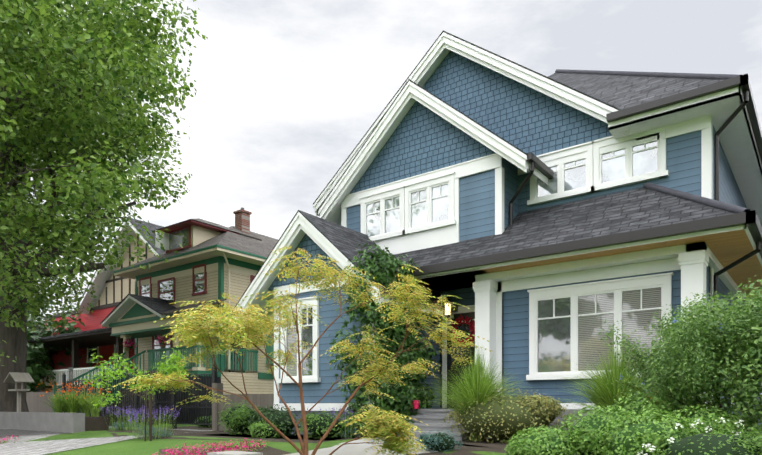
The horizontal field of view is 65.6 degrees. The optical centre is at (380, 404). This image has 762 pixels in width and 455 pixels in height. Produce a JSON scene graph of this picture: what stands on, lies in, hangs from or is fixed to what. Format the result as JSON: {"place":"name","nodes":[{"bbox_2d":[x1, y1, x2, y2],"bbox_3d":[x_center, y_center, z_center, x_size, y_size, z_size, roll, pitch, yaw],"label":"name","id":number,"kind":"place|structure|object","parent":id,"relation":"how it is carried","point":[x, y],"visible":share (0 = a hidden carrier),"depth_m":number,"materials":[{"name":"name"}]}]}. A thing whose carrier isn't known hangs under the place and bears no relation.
{"place":"outdoors","nodes":[
{"label":"outdoors","id":0,"kind":"place"},
{"bbox_2d":[0,0,207,411],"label":"tree","id":1,"kind":"object","parent":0,"point":[115,40],"depth_m":16.50,"materials":[{"name":"green plant"}]},
{"bbox_2d":[285,438,437,454],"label":"path","id":2,"kind":"structure","parent":0,"point":[352,449],"depth_m":9.45,"materials":[{"name":"concrete"}]},
{"bbox_2d":[24,423,761,454],"bbox_3d":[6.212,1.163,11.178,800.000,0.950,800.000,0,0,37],"label":"ground","id":3,"kind":"structure","parent":0,"point":[135,447],"depth_m":11.67,"materials":[{"name":"green plant"}]},
{"bbox_2d":[26,292,97,391],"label":"trees","id":4,"kind":"object","parent":3,"relation":"on","point":[34,353],"visible":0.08,"depth_m":32.23,"materials":[{"name":"green plant"}]},
{"bbox_2d":[27,217,164,391],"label":"red house","id":5,"kind":"structure","parent":3,"relation":"on","point":[112,290],"depth_m":32.20,"materials":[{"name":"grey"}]},
{"bbox_2d":[0,426,211,454],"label":"walkway","id":6,"kind":"structure","parent":3,"relation":"on","point":[20,447],"depth_m":13.23,"materials":[{"name":"grey concrete"}]},
{"bbox_2d":[80,346,188,440],"bbox_3d":[-5.210,-0.255,12.608,2.501,2.054,2.366,0,0,37],"label":"sapling","id":7,"kind":"object","parent":3,"relation":"on","point":[164,369],"depth_m":12.70,"materials":[{"name":"green plant"}]},
{"bbox_2d":[0,383,273,454],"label":"site walls","id":8,"kind":"structure","parent":3,"relation":"on","point":[40,415],"depth_m":15.67,"materials":[{"name":"concrete"}]},
{"bbox_2d":[4,372,33,411],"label":"bird house","id":9,"kind":"structure","parent":8,"relation":"on","point":[16,377],"depth_m":18.16,"materials":[{"name":"grey wood"}]},
{"bbox_2d":[43,390,67,412],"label":"ornamental grass","id":10,"kind":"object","parent":8,"relation":"on","point":[57,408],"depth_m":16.62,"materials":[{"name":"green plant"}]},
{"bbox_2d":[55,392,83,411],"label":"plant","id":11,"kind":"object","parent":8,"relation":"on","point":[67,400],"visible":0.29,"depth_m":16.64,"materials":[{"name":"green plant"}]},
{"bbox_2d":[60,391,78,412],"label":"plant","id":12,"kind":"object","parent":8,"relation":"on","point":[66,410],"visible":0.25,"depth_m":17.02,"materials":[{"name":"green plant"}]},
{"bbox_2d":[60,389,80,412],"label":"ornamental grass","id":13,"kind":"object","parent":8,"relation":"on","point":[73,408],"depth_m":16.56,"materials":[{"name":"green plant"}]},
{"bbox_2d":[37,381,109,399],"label":"orange flowers","id":14,"kind":"object","parent":8,"relation":"on","point":[74,390],"visible":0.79,"depth_m":16.83,"materials":[{"name":"plant"}]},
{"bbox_2d":[71,391,90,415],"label":"plant","id":15,"kind":"object","parent":8,"relation":"on","point":[85,410],"visible":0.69,"depth_m":16.48,"materials":[{"name":"green plant"}]},
{"bbox_2d":[78,390,109,416],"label":"plant","id":16,"kind":"object","parent":8,"relation":"on","point":[94,412],"visible":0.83,"depth_m":16.03,"materials":[{"name":"green plant"}]},
{"bbox_2d":[62,362,216,428],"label":"fence","id":17,"kind":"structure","parent":3,"relation":"on","point":[129,399],"depth_m":17.00,"materials":[{"name":"black metal"}]},
{"bbox_2d":[53,207,277,422],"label":"cream house","id":18,"kind":"structure","parent":3,"relation":"on","point":[208,262],"depth_m":22.89,"materials":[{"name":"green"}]},
{"bbox_2d":[122,339,137,349],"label":"flowers","id":19,"kind":"object","parent":18,"relation":"on","point":[125,342],"visible":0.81,"depth_m":23.37,"materials":[{"name":"plant"}]},
{"bbox_2d":[154,334,170,346],"bbox_3d":[-8.162,-2.402,22.083,0.593,0.480,0.612,0,0,37],"label":"basket","id":20,"kind":"object","parent":18,"relation":"on","point":[159,339],"visible":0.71,"depth_m":22.01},
{"bbox_2d":[195,415,211,427],"bbox_3d":[-5.155,0.542,17.729,0.907,0.451,0.914,0,0,37],"label":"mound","id":21,"kind":"object","parent":3,"relation":"on","point":[205,422],"depth_m":17.50,"materials":[{"name":"green plant"}]},
{"bbox_2d":[159,446,290,454],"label":"bed","id":22,"kind":"object","parent":3,"relation":"on","point":[271,451],"visible":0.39,"depth_m":10.20,"materials":[{"name":"soil"}]},
{"bbox_2d":[0,436,268,454],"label":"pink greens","id":23,"kind":"object","parent":22,"relation":"on","point":[231,445],"visible":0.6,"depth_m":10.13,"materials":[{"name":"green plant"}]},
{"bbox_2d":[0,435,267,454],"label":"pink flowers","id":24,"kind":"object","parent":23,"relation":"on","point":[214,445],"visible":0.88,"depth_m":10.02,"materials":[{"name":"pink plant"}]},
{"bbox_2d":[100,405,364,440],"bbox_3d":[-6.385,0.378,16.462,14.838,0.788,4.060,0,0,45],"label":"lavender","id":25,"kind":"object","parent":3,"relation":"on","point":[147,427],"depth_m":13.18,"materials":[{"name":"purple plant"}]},
{"bbox_2d":[107,426,359,442],"bbox_3d":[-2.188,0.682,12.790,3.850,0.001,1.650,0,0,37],"label":"bed","id":26,"kind":"object","parent":3,"relation":"on","point":[302,436],"visible":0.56,"depth_m":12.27,"materials":[{"name":"soil"}]},
{"bbox_2d":[109,420,148,430],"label":"plants","id":27,"kind":"object","parent":26,"relation":"on","point":[121,426],"visible":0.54,"depth_m":15.84,"materials":[{"name":"green plant"}]},
{"bbox_2d":[130,426,173,438],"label":"plants","id":28,"kind":"object","parent":26,"relation":"on","point":[165,430],"visible":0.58,"depth_m":12.85,"materials":[{"name":"green plant"}]},
{"bbox_2d":[217,400,261,434],"bbox_3d":[-3.183,0.362,13.503,1.294,0.925,1.079,0,0,37],"label":"bush","id":29,"kind":"object","parent":26,"relation":"on","point":[238,413],"visible":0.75,"depth_m":13.18,"materials":[{"name":"green plant"}]},
{"bbox_2d":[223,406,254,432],"bbox_3d":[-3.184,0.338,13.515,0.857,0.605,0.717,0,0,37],"label":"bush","id":30,"kind":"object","parent":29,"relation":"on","point":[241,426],"visible":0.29,"depth_m":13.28,"materials":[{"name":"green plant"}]},
{"bbox_2d":[247,404,301,435],"bbox_3d":[-2.281,0.413,12.716,1.431,0.863,1.064,0,0,37],"label":"bush","id":31,"kind":"object","parent":26,"relation":"on","point":[254,417],"visible":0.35,"depth_m":12.59,"materials":[{"name":"green plant"}]},
{"bbox_2d":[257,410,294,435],"bbox_3d":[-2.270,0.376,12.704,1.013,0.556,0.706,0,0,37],"label":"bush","id":32,"kind":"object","parent":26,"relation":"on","point":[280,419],"visible":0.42,"depth_m":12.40,"materials":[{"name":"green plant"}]},
{"bbox_2d":[296,411,346,438],"bbox_3d":[-1.206,0.443,12.131,1.206,0.654,0.969,0,0,37],"label":"bush","id":33,"kind":"object","parent":26,"relation":"on","point":[311,415],"visible":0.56,"depth_m":11.94,"materials":[{"name":"green plant"}]},
{"bbox_2d":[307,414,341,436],"bbox_3d":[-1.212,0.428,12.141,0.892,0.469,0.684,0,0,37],"label":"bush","id":34,"kind":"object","parent":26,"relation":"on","point":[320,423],"visible":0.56,"depth_m":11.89,"materials":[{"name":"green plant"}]},
{"bbox_2d":[338,426,358,437],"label":"plant","id":35,"kind":"object","parent":26,"relation":"on","point":[354,430],"visible":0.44,"depth_m":12.09,"materials":[{"name":"green plant"}]},
{"bbox_2d":[248,420,282,437],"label":"shrub","id":36,"kind":"object","parent":3,"relation":"on","point":[254,426],"depth_m":12.02,"materials":[{"name":"green plant"}]},
{"bbox_2d":[105,246,491,454],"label":"young tree","id":37,"kind":"object","parent":3,"relation":"on","point":[379,427],"depth_m":7.53,"materials":[{"name":"yellow plant"}]},
{"bbox_2d":[327,240,441,437],"bbox_3d":[0.086,-1.205,12.753,1.650,4.224,2.722,0,0,37],"label":"vine","id":38,"kind":"object","parent":3,"relation":"on","point":[382,268],"depth_m":12.19,"materials":[{"name":"green plant"}]},
{"bbox_2d":[415,428,463,452],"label":"shrub","id":39,"kind":"object","parent":3,"relation":"on","point":[427,435],"depth_m":8.77,"materials":[{"name":"teal plant"}]},
{"bbox_2d":[413,439,577,454],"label":"bed","id":40,"kind":"object","parent":3,"relation":"on","point":[468,447],"visible":0.31,"depth_m":9.19,"materials":[{"name":"soil"}]},
{"bbox_2d":[417,343,531,440],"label":"grass","id":41,"kind":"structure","parent":40,"relation":"on","point":[476,385],"depth_m":10.80,"materials":[{"name":"green plant"}]},
{"bbox_2d":[458,395,555,439],"bbox_3d":[2.237,0.242,10.718,1.780,0.818,1.109,0,0,37],"label":"shrub","id":42,"kind":"object","parent":40,"relation":"on","point":[517,410],"visible":0.65,"depth_m":10.29,"materials":[{"name":"green plant"}]},
{"bbox_2d":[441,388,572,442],"bbox_3d":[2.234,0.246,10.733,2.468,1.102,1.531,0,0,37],"label":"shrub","id":43,"kind":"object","parent":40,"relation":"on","point":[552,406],"visible":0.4,"depth_m":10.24,"materials":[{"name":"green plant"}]},
{"bbox_2d":[412,396,650,408],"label":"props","id":44,"kind":"object","parent":40,"relation":"on","point":[415,404],"visible":0.12,"depth_m":12.59,"materials":[{"name":"ceramic"}]},
{"bbox_2d":[556,340,653,413],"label":"grass","id":45,"kind":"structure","parent":40,"relation":"on","point":[602,394],"depth_m":9.92,"materials":[{"name":"green plant"}]},
{"bbox_2d":[232,31,761,440],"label":"blue house","id":46,"kind":"structure","parent":3,"relation":"on","point":[543,227],"depth_m":12.55,"materials":[{"name":"blue wood"}]},
{"bbox_2d":[443,297,452,317],"bbox_3d":[1.524,-2.352,13.465,0.231,0.800,0.231,0,0,15],"label":"lantern","id":47,"kind":"object","parent":46,"relation":"attached to","point":[448,309],"visible":0.75,"depth_m":13.42,"materials":[{"name":"white glass"}]},
{"bbox_2d":[451,315,474,346],"bbox_3d":[1.940,-1.740,13.949,0.722,0.787,0.159,0,0,37],"label":"wreath","id":48,"kind":"object","parent":46,"relation":"attached to","point":[467,320],"visible":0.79,"depth_m":13.86,"materials":[{"name":"plant"}]},
{"bbox_2d":[504,425,578,454],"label":"bush","id":49,"kind":"object","parent":3,"relation":"on","point":[526,446],"depth_m":6.98,"materials":[{"name":"green plant"}]},
{"bbox_2d":[556,404,641,454],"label":"bush","id":50,"kind":"object","parent":3,"relation":"on","point":[582,439],"depth_m":7.02,"materials":[{"name":"green plant"}]},
{"bbox_2d":[606,392,679,423],"bbox_3d":[3.307,0.337,7.488,1.023,1.013,1.034,0,0,37],"label":"bush","id":51,"kind":"object","parent":3,"relation":"on","point":[645,405],"depth_m":7.28,"materials":[{"name":"green plant"}]},
{"bbox_2d":[593,408,702,454],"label":"bush","id":52,"kind":"object","parent":3,"relation":"on","point":[646,437],"depth_m":6.34,"materials":[{"name":"green plant"}]},
{"bbox_2d":[598,275,761,435],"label":"ceanothus","id":53,"kind":"object","parent":3,"relation":"on","point":[684,366],"depth_m":6.95,"materials":[{"name":"green plant"}]},
{"bbox_2d":[641,421,761,454],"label":"white shrub","id":54,"kind":"object","parent":3,"relation":"on","point":[714,441],"depth_m":5.59,"materials":[{"name":"plant"}]},
{"bbox_2d":[637,417,743,454],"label":"white flowers","id":55,"kind":"object","parent":54,"relation":"attached to","point":[698,420],"visible":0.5,"depth_m":5.99,"materials":[{"name":"white plant"}]},
{"bbox_2d":[661,404,749,435],"bbox_3d":[3.674,0.416,6.826,1.048,0.853,1.047,0,0,37],"label":"bush","id":56,"kind":"object","parent":3,"relation":"on","point":[717,417],"depth_m":6.58,"materials":[{"name":"green plant"}]},
{"bbox_2d":[24,0,761,404],"label":"sky","id":57,"kind":"structure","parent":0,"point":[287,90],"materials":[{"name":"white"}]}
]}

